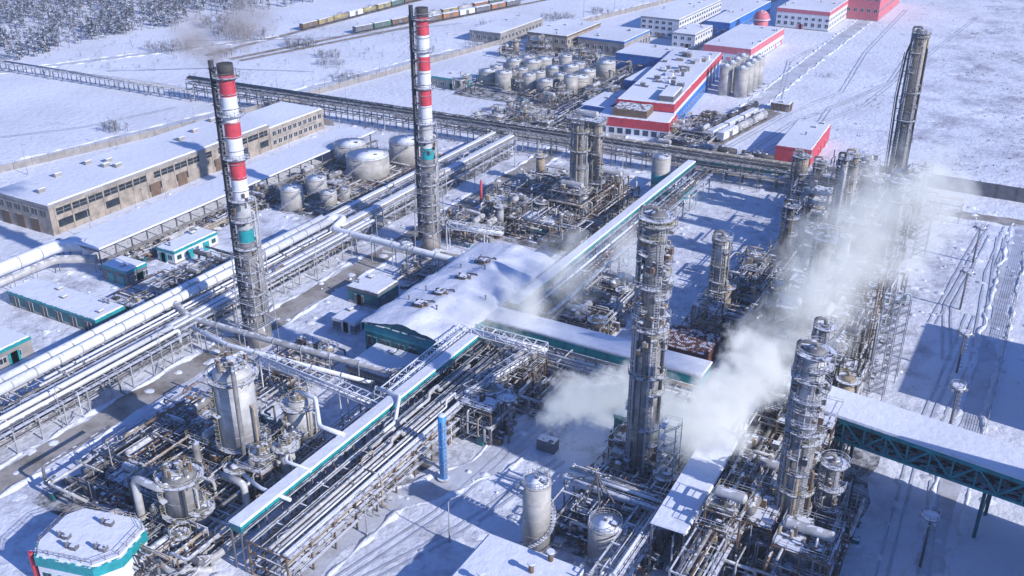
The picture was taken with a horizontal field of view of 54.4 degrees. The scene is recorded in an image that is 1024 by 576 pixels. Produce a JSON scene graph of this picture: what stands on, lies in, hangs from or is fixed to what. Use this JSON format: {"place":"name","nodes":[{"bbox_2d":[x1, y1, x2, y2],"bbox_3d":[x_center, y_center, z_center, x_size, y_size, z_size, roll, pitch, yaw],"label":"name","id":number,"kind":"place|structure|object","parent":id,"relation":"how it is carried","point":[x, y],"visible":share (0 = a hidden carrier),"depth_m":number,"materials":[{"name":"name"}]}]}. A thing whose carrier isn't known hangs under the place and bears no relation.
{"place":"outdoors","nodes":[
{"label":"outdoors","id":0,"kind":"place"},
{"bbox_2d":[0,101,323,235],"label":"workshop building","id":1,"kind":"structure","parent":0,"point":[54,202],"depth_m":337.37,"materials":[{"name":"concrete"}]},
{"bbox_2d":[111,146,377,261],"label":"loading manifold","id":2,"kind":"object","parent":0,"point":[270,193],"visible":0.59,"depth_m":326.10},
{"bbox_2d":[0,61,923,575],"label":"process area pavement","id":3,"kind":"structure","parent":0,"point":[866,461],"depth_m":231.44,"materials":[{"name":"white snow"}]},
{"bbox_2d":[101,255,148,286],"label":"garage shed","id":4,"kind":"structure","parent":3,"relation":"on","point":[125,271],"depth_m":276.57,"materials":[{"name":"grey paint"}]},
{"bbox_2d":[41,374,325,554],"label":"reactor unit structure","id":5,"kind":"object","parent":3,"relation":"on","point":[193,419],"visible":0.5,"depth_m":195.26,"materials":[{"name":"metal"}]},
{"bbox_2d":[153,455,216,546],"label":"reactor vessel","id":6,"kind":"object","parent":3,"relation":"on","point":[182,478],"visible":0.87,"depth_m":175.01,"materials":[{"name":"metal"}]},
{"bbox_2d":[120,482,263,575],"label":"reactor unit structure","id":7,"kind":"object","parent":3,"relation":"on","point":[162,543],"visible":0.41,"depth_m":174.50,"materials":[{"name":"metal"}]},
{"bbox_2d":[108,362,345,574],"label":"transfer pipes","id":8,"kind":"object","parent":3,"relation":"on","point":[138,481],"visible":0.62,"depth_m":180.60,"materials":[{"name":"metal"}]},
{"bbox_2d":[205,351,267,463],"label":"reactor vessel","id":9,"kind":"object","parent":3,"relation":"on","point":[222,408],"visible":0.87,"depth_m":188.47,"materials":[{"name":"metal"}]},
{"bbox_2d":[192,426,301,499],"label":"reactor unit structure","id":10,"kind":"object","parent":3,"relation":"on","point":[258,468],"visible":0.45,"depth_m":188.01,"materials":[{"name":"metal"}]},
{"bbox_2d":[0,131,517,436],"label":"pipe rack","id":11,"kind":"object","parent":3,"relation":"on","point":[25,374],"visible":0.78,"depth_m":256.19,"materials":[{"name":"metal"}]},
{"bbox_2d":[163,218,374,354],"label":"pipe rack","id":12,"kind":"object","parent":3,"relation":"on","point":[201,311],"visible":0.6,"depth_m":270.05,"materials":[{"name":"metal"}]},
{"bbox_2d":[270,433,301,494],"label":"reactor vessel","id":13,"kind":"object","parent":3,"relation":"on","point":[286,444],"visible":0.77,"depth_m":188.30,"materials":[{"name":"metal"}]},
{"bbox_2d":[279,387,320,452],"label":"reactor vessel","id":14,"kind":"object","parent":3,"relation":"on","point":[297,409],"visible":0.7,"depth_m":198.47,"materials":[{"name":"metal"}]},
{"bbox_2d":[345,145,395,184],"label":"storage tank","id":15,"kind":"object","parent":3,"relation":"on","point":[363,164],"visible":0.95,"depth_m":348.53,"materials":[{"name":"metal"}]},
{"bbox_2d":[295,351,446,491],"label":"pipe rack","id":16,"kind":"object","parent":3,"relation":"on","point":[325,442],"visible":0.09,"depth_m":203.44,"materials":[{"name":"metal"}]},
{"bbox_2d":[246,341,510,575],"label":"pipe rack","id":17,"kind":"object","parent":3,"relation":"on","point":[303,546],"visible":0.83,"depth_m":186.63,"materials":[{"name":"metal"}]},
{"bbox_2d":[345,343,446,402],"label":"hall annex","id":18,"kind":"object","parent":3,"relation":"on","point":[382,355],"visible":0.38,"depth_m":229.62,"materials":[{"name":"concrete"}]},
{"bbox_2d":[389,132,420,168],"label":"storage tank","id":19,"kind":"object","parent":3,"relation":"on","point":[401,149],"visible":0.68,"depth_m":362.99,"materials":[{"name":"metal"}]},
{"bbox_2d":[361,242,558,373],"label":"compressor hall","id":20,"kind":"structure","parent":3,"relation":"on","point":[477,283],"depth_m":245.02,"materials":[{"name":"teal paint"}]},
{"bbox_2d":[440,204,509,247],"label":"stack base structure","id":21,"kind":"object","parent":3,"relation":"on","point":[460,212],"visible":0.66,"depth_m":305.83,"materials":[{"name":"metal"}]},
{"bbox_2d":[452,376,516,446],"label":"manifold structure","id":22,"kind":"object","parent":3,"relation":"on","point":[489,412],"visible":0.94,"depth_m":208.00,"materials":[{"name":"grey paint"}]},
{"bbox_2d":[462,345,537,427],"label":"truss pipe bridge","id":23,"kind":"structure","parent":3,"relation":"on","point":[493,376],"depth_m":214.65,"materials":[{"name":"grey paint"}]},
{"bbox_2d":[437,338,572,417],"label":"manifold structure","id":24,"kind":"object","parent":3,"relation":"on","point":[529,379],"visible":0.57,"depth_m":221.63,"materials":[{"name":"metal"}]},
{"bbox_2d":[462,96,563,135],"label":"process unit","id":25,"kind":"object","parent":3,"relation":"on","point":[528,112],"visible":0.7,"depth_m":416.56,"materials":[{"name":"metal"}]},
{"bbox_2d":[452,50,650,105],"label":"process unit","id":26,"kind":"object","parent":3,"relation":"on","point":[560,91],"visible":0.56,"depth_m":456.07,"materials":[{"name":"metal"}]},
{"bbox_2d":[465,150,648,250],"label":"fractionation unit structure","id":27,"kind":"object","parent":3,"relation":"on","point":[514,205],"visible":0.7,"depth_m":311.03,"materials":[{"name":"metal"}]},
{"bbox_2d":[569,114,590,216],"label":"distillation column","id":28,"kind":"structure","parent":3,"relation":"on","point":[579,165],"depth_m":309.61,"materials":[{"name":"grey metal"}]},
{"bbox_2d":[473,327,698,427],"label":"pipe rack","id":29,"kind":"object","parent":3,"relation":"on","point":[617,377],"visible":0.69,"depth_m":221.72,"materials":[{"name":"metal"}]},
{"bbox_2d":[537,72,634,134],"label":"process unit","id":30,"kind":"object","parent":3,"relation":"on","point":[550,122],"visible":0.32,"depth_m":426.41,"materials":[{"name":"metal"}]},
{"bbox_2d":[547,166,628,232],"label":"fractionation unit structure","id":31,"kind":"object","parent":3,"relation":"on","point":[565,187],"visible":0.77,"depth_m":314.88,"materials":[{"name":"metal"}]},
{"bbox_2d":[543,270,641,334],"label":"manifold structure","id":32,"kind":"object","parent":3,"relation":"on","point":[589,305],"visible":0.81,"depth_m":256.16,"materials":[{"name":"metal"}]},
{"bbox_2d":[588,120,606,218],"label":"distillation column","id":33,"kind":"structure","parent":3,"relation":"on","point":[595,174],"depth_m":312.40,"materials":[{"name":"grey metal"}]},
{"bbox_2d":[582,508,637,570],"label":"storage tank","id":34,"kind":"object","parent":3,"relation":"on","point":[604,528],"visible":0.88,"depth_m":172.45,"materials":[{"name":"metal"}]},
{"bbox_2d":[529,171,712,321],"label":"pipe rack","id":35,"kind":"object","parent":3,"relation":"on","point":[559,294],"visible":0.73,"depth_m":275.18,"materials":[{"name":"metal"}]},
{"bbox_2d":[550,421,694,575],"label":"pump station structure","id":36,"kind":"object","parent":3,"relation":"on","point":[613,465],"visible":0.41,"depth_m":183.72,"materials":[{"name":"metal"}]},
{"bbox_2d":[562,463,682,549],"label":"pipe rack","id":37,"kind":"object","parent":3,"relation":"on","point":[609,482],"visible":0.66,"depth_m":181.56,"materials":[{"name":"metal"}]},
{"bbox_2d":[583,435,700,575],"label":"pipe rack","id":38,"kind":"object","parent":3,"relation":"on","point":[629,561],"visible":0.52,"depth_m":169.72,"materials":[{"name":"metal"}]},
{"bbox_2d":[623,204,678,479],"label":"distillation column","id":39,"kind":"structure","parent":3,"relation":"on","point":[650,314],"depth_m":179.31,"materials":[{"name":"grey metal"}]},
{"bbox_2d":[668,411,783,575],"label":"pipe rack","id":40,"kind":"object","parent":3,"relation":"on","point":[699,567],"visible":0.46,"depth_m":165.16,"materials":[{"name":"metal"}]},
{"bbox_2d":[679,243,793,353],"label":"crude unit structure","id":41,"kind":"object","parent":3,"relation":"on","point":[719,316],"visible":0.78,"depth_m":253.09,"materials":[{"name":"grey paint"}]},
{"bbox_2d":[665,429,866,575],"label":"crude unit structure","id":42,"kind":"object","parent":3,"relation":"on","point":[764,548],"visible":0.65,"depth_m":166.98,"materials":[{"name":"grey paint"}]},
{"bbox_2d":[777,199,800,267],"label":"distillation column","id":43,"kind":"structure","parent":3,"relation":"on","point":[786,236],"depth_m":277.24,"materials":[{"name":"metal"}]},
{"bbox_2d":[781,149,812,215],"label":"distillation column","id":44,"kind":"structure","parent":3,"relation":"on","point":[800,168],"depth_m":315.33,"materials":[{"name":"grey metal"}]},
{"bbox_2d":[730,178,870,366],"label":"pipe rack","id":45,"kind":"object","parent":3,"relation":"on","point":[753,337],"visible":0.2,"depth_m":242.08,"materials":[{"name":"metal"}]},
{"bbox_2d":[736,330,868,510],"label":"crude unit structure","id":46,"kind":"object","parent":3,"relation":"on","point":[848,374],"visible":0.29,"depth_m":195.55,"materials":[{"name":"grey paint"}]},
{"bbox_2d":[773,336,837,530],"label":"distillation column","id":47,"kind":"structure","parent":3,"relation":"on","point":[803,438],"depth_m":161.48,"materials":[{"name":"metal"}]},
{"bbox_2d":[798,228,838,338],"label":"distillation column","id":48,"kind":"structure","parent":3,"relation":"on","point":[819,277],"depth_m":216.66,"materials":[{"name":"metal"}]},
{"bbox_2d":[745,229,908,383],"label":"crude unit structure","id":49,"kind":"object","parent":3,"relation":"on","point":[855,294],"visible":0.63,"depth_m":231.53,"materials":[{"name":"metal"}]},
{"bbox_2d":[809,449,851,550],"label":"distillation column","id":50,"kind":"structure","parent":3,"relation":"on","point":[833,464],"depth_m":169.03,"materials":[{"name":"grey metal"}]},
{"bbox_2d":[828,151,853,254],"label":"distillation column","id":51,"kind":"structure","parent":3,"relation":"on","point":[837,210],"depth_m":284.15,"materials":[{"name":"metal"}]},
{"bbox_2d":[769,150,933,272],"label":"crude unit structure","id":52,"kind":"object","parent":3,"relation":"on","point":[866,225],"visible":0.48,"depth_m":295.91,"materials":[{"name":"metal"}]},
{"bbox_2d":[876,173,913,287],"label":"distillation column","id":53,"kind":"structure","parent":3,"relation":"on","point":[891,230],"depth_m":261.13,"materials":[{"name":"metal"}]},
{"bbox_2d":[887,26,932,184],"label":"distillation column","id":54,"kind":"structure","parent":3,"relation":"on","point":[906,121],"depth_m":317.47,"materials":[{"name":"grey metal"}]},
{"bbox_2d":[205,0,781,145],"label":"railway track","id":55,"kind":"structure","parent":0,"point":[769,117],"depth_m":558.91,"materials":[{"name":"metal"}]},
{"bbox_2d":[0,0,1023,575],"bbox_3d":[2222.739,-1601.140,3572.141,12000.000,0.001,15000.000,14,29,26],"label":"ground snow","id":56,"kind":"structure","parent":0,"point":[30,102],"depth_m":331.97,"materials":[{"name":"white snow"}]},
{"bbox_2d":[0,325,33,369],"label":"substation building","id":57,"kind":"structure","parent":56,"relation":"on","point":[15,346],"depth_m":238.07,"materials":[{"name":"concrete"}]},
{"bbox_2d":[0,238,95,276],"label":"gas pipeline","id":58,"kind":"object","parent":56,"relation":"on","point":[31,256],"visible":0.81,"depth_m":282.68,"materials":[{"name":"white paint"}]},
{"bbox_2d":[0,254,100,287],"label":"gas pipeline","id":59,"kind":"object","parent":56,"relation":"on","point":[9,278],"visible":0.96,"depth_m":278.92,"materials":[{"name":"metal"}]},
{"bbox_2d":[7,278,124,330],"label":"warehouse building","id":60,"kind":"structure","parent":56,"relation":"on","point":[67,306],"depth_m":257.54,"materials":[{"name":"teal paint"}]},
{"bbox_2d":[27,504,148,575],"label":"control room building","id":61,"kind":"structure","parent":56,"relation":"on","point":[84,541],"depth_m":169.65,"materials":[{"name":"white paint"}]},
{"bbox_2d":[0,325,192,453],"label":"pipe rack","id":62,"kind":"object","parent":56,"relation":"on","point":[25,411],"visible":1,"depth_m":217.21,"materials":[{"name":"metal"}]},
{"bbox_2d":[0,60,195,101],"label":"pipe rack","id":63,"kind":"object","parent":56,"relation":"on","point":[100,77],"visible":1,"depth_m":468.29,"materials":[{"name":"grey metal"}]},
{"bbox_2d":[0,0,314,60],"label":"forest","id":64,"kind":"object","parent":56,"relation":"on","point":[90,27],"visible":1,"depth_m":600.34,"materials":[{"name":"grey wood"}]},
{"bbox_2d":[113,246,232,318],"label":"valve yard","id":65,"kind":"structure","parent":56,"relation":"on","point":[191,270],"depth_m":274.56,"materials":[{"name":"grey paint"}]},
{"bbox_2d":[156,226,218,264],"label":"control cabin","id":66,"kind":"object","parent":56,"relation":"on","point":[177,250],"visible":0.91,"depth_m":292.00,"materials":[{"name":"white paint"}]},
{"bbox_2d":[66,126,377,268],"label":"loading canopy","id":67,"kind":"object","parent":56,"relation":"on","point":[134,231],"visible":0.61,"depth_m":317.64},
{"bbox_2d":[208,59,278,350],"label":"striped chimney","id":68,"kind":"object","parent":56,"relation":"on","point":[250,273],"visible":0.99,"depth_m":230.55,"materials":[{"name":"multicoloured paint"}]},
{"bbox_2d":[174,317,376,399],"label":"gas pipeline","id":69,"kind":"object","parent":56,"relation":"on","point":[256,352],"visible":0.79,"depth_m":230.09,"materials":[{"name":"white paint"}]},
{"bbox_2d":[171,281,423,386],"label":"gas pipeline","id":70,"kind":"object","parent":56,"relation":"on","point":[178,306],"visible":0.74,"depth_m":232.09,"materials":[{"name":"metal"}]},
{"bbox_2d":[254,334,348,412],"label":"valve yard","id":71,"kind":"structure","parent":56,"relation":"on","point":[275,374],"depth_m":229.53,"materials":[{"name":"metal"}]},
{"bbox_2d":[259,351,389,440],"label":"truss pipe bridge","id":72,"kind":"structure","parent":56,"relation":"on","point":[320,382],"depth_m":213.85,"materials":[{"name":"white paint"}]},
{"bbox_2d":[0,0,674,172],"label":"concrete fence","id":73,"kind":"object","parent":56,"relation":"on","point":[76,151],"visible":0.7,"depth_m":439.29,"materials":[{"name":"grey paint"}]},
{"bbox_2d":[265,152,445,214],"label":"tank farm pipework","id":74,"kind":"object","parent":56,"relation":"on","point":[335,178],"visible":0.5,"depth_m":344.78,"materials":[{"name":"metal"}]},
{"bbox_2d":[229,328,484,571],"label":"cable gallery","id":75,"kind":"object","parent":56,"relation":"on","point":[268,500],"visible":0.77,"depth_m":191.09,"materials":[{"name":"teal paint"}]},
{"bbox_2d":[347,273,398,309],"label":"switchgear cabin","id":76,"kind":"object","parent":56,"relation":"on","point":[373,291],"visible":0.94,"depth_m":264.72,"materials":[{"name":"teal paint"}]},
{"bbox_2d":[325,213,455,271],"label":"gas pipeline","id":77,"kind":"object","parent":56,"relation":"on","point":[339,219],"visible":0.81,"depth_m":286.01,"materials":[{"name":"white paint"}]},
{"bbox_2d":[396,248,448,289],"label":"valve yard","id":78,"kind":"structure","parent":56,"relation":"on","point":[419,269],"depth_m":281.08,"materials":[{"name":"grey paint"}]},
{"bbox_2d":[380,324,468,401],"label":"truss pipe bridge","id":79,"kind":"structure","parent":56,"relation":"on","point":[443,347],"depth_m":219.15,"materials":[{"name":"white paint"}]},
{"bbox_2d":[408,4,445,250],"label":"striped chimney","id":80,"kind":"object","parent":56,"relation":"on","point":[428,210],"visible":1,"depth_m":284.03,"materials":[{"name":"multicoloured paint"}]},
{"bbox_2d":[49,6,835,133],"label":"bare shrubs","id":81,"kind":"object","parent":56,"relation":"on","point":[244,33],"visible":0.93,"depth_m":547.11,"materials":[{"name":"brown plant"}]},
{"bbox_2d":[184,75,794,191],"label":"pipe rack","id":82,"kind":"object","parent":56,"relation":"on","point":[641,146],"visible":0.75,"depth_m":381.83,"materials":[{"name":"grey metal"}]},
{"bbox_2d":[469,14,542,44],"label":"warehouse building","id":83,"kind":"structure","parent":56,"relation":"on","point":[506,27],"depth_m":565.00,"materials":[{"name":"concrete"}]},
{"bbox_2d":[0,0,1023,575],"bbox_3d":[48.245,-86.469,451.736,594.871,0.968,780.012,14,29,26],"label":"snow bank","id":84,"kind":"structure","parent":56,"relation":"on","point":[914,546],"depth_m":234.19,"materials":[{"name":"white snow"}]},
{"bbox_2d":[451,533,583,575],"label":"pump hall","id":85,"kind":"structure","parent":56,"relation":"on","point":[492,555],"depth_m":165.87,"materials":[{"name":"concrete"}]},
{"bbox_2d":[517,468,566,553],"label":"storage tank","id":86,"kind":"object","parent":56,"relation":"on","point":[538,524],"visible":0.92,"depth_m":174.35,"materials":[{"name":"metal"}]},
{"bbox_2d":[498,19,608,63],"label":"process unit","id":87,"kind":"object","parent":56,"relation":"on","point":[540,44],"visible":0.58,"depth_m":523.32,"materials":[{"name":"metal"}]},
{"bbox_2d":[527,18,600,52],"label":"boiler house","id":88,"kind":"structure","parent":56,"relation":"on","point":[563,32],"depth_m":540.06,"materials":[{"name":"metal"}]},
{"bbox_2d":[485,306,712,409],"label":"pump gallery building","id":89,"kind":"structure","parent":56,"relation":"on","point":[685,368],"depth_m":228.84,"materials":[{"name":"teal paint"}]},
{"bbox_2d":[508,160,695,310],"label":"cable gallery","id":90,"kind":"object","parent":56,"relation":"on","point":[537,286],"visible":0.75,"depth_m":281.13,"materials":[{"name":"teal paint"}]},
{"bbox_2d":[578,25,650,55],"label":"boiler house","id":91,"kind":"structure","parent":56,"relation":"on","point":[613,39],"depth_m":531.90,"materials":[{"name":"concrete"}]},
{"bbox_2d":[615,42,687,72],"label":"blue warehouse","id":92,"kind":"structure","parent":56,"relation":"on","point":[645,54],"depth_m":492.99,"materials":[{"name":"paint"}]},
{"bbox_2d":[599,48,721,139],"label":"red factory building","id":93,"kind":"structure","parent":56,"relation":"on","point":[660,96],"depth_m":417.69,"materials":[{"name":"blue paint"}]},
{"bbox_2d":[644,109,723,147],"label":"rail loading unit","id":94,"kind":"object","parent":56,"relation":"on","point":[676,126],"visible":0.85,"depth_m":395.25,"materials":[{"name":"metal"}]},
{"bbox_2d":[672,23,712,49],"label":"office building","id":95,"kind":"structure","parent":56,"relation":"on","point":[692,36],"depth_m":543.17,"materials":[{"name":"white paint"}]},
{"bbox_2d":[666,324,721,365],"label":"corrugated roof shed","id":96,"kind":"structure","parent":56,"relation":"on","point":[693,342],"depth_m":235.58,"materials":[{"name":"brown metal"}]},
{"bbox_2d":[647,397,758,575],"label":"roofed pipe bridge","id":97,"kind":"structure","parent":56,"relation":"on","point":[690,490],"depth_m":179.65,"materials":[{"name":"metal"}]},
{"bbox_2d":[700,230,733,313],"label":"distillation column","id":98,"kind":"structure","parent":56,"relation":"on","point":[718,275],"depth_m":249.24,"materials":[{"name":"metal"}]},
{"bbox_2d":[706,0,770,35],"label":"blue warehouse","id":99,"kind":"structure","parent":56,"relation":"on","point":[735,16],"depth_m":588.14,"materials":[{"name":"paint"}]},
{"bbox_2d":[775,120,830,167],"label":"red building","id":100,"kind":"structure","parent":56,"relation":"on","point":[807,136],"depth_m":374.45,"materials":[{"name":"paint"}]},
{"bbox_2d":[775,0,848,31],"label":"pink warehouse","id":101,"kind":"structure","parent":56,"relation":"on","point":[822,15],"depth_m":590.48,"materials":[{"name":"white paint"}]},
{"bbox_2d":[846,0,899,21],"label":"pink warehouse","id":102,"kind":"structure","parent":56,"relation":"on","point":[873,10],"depth_m":613.06,"materials":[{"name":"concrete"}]},
{"bbox_2d":[822,386,1023,538],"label":"covered conveyor bridge","id":103,"kind":"structure","parent":56,"relation":"on","point":[989,467],"depth_m":182.79,"materials":[{"name":"metal"}]},
{"bbox_2d":[860,164,1023,202],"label":"concrete fence","id":104,"kind":"object","parent":56,"relation":"on","point":[980,188],"visible":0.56,"depth_m":339.10,"materials":[{"name":"grey paint"}]},
{"bbox_2d":[0,0,1023,575],"bbox_3d":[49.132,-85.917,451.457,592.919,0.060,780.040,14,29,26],"label":"plant road","id":105,"kind":"structure","parent":0,"point":[118,410],"depth_m":230.15,"materials":[{"name":"white snow"}]},
{"bbox_2d":[1,9,1023,575],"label":"tyre tracks","id":106,"kind":"object","parent":105,"relation":"on","point":[947,301],"visible":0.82,"depth_m":240.78},
{"bbox_2d":[641,0,721,38],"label":"office building","id":107,"kind":"structure","parent":0,"point":[665,21],"depth_m":575.30,"materials":[{"name":"white paint"}]},
{"bbox_2d":[703,24,784,62],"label":"warehouse","id":108,"kind":"structure","parent":0,"point":[751,40],"depth_m":526.20,"materials":[{"name":"white paint"}]},
{"bbox_2d":[866,288,903,401],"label":"stair tower","id":109,"kind":"structure","parent":0,"point":[878,346],"depth_m":218.25,"materials":[{"name":"metal"}]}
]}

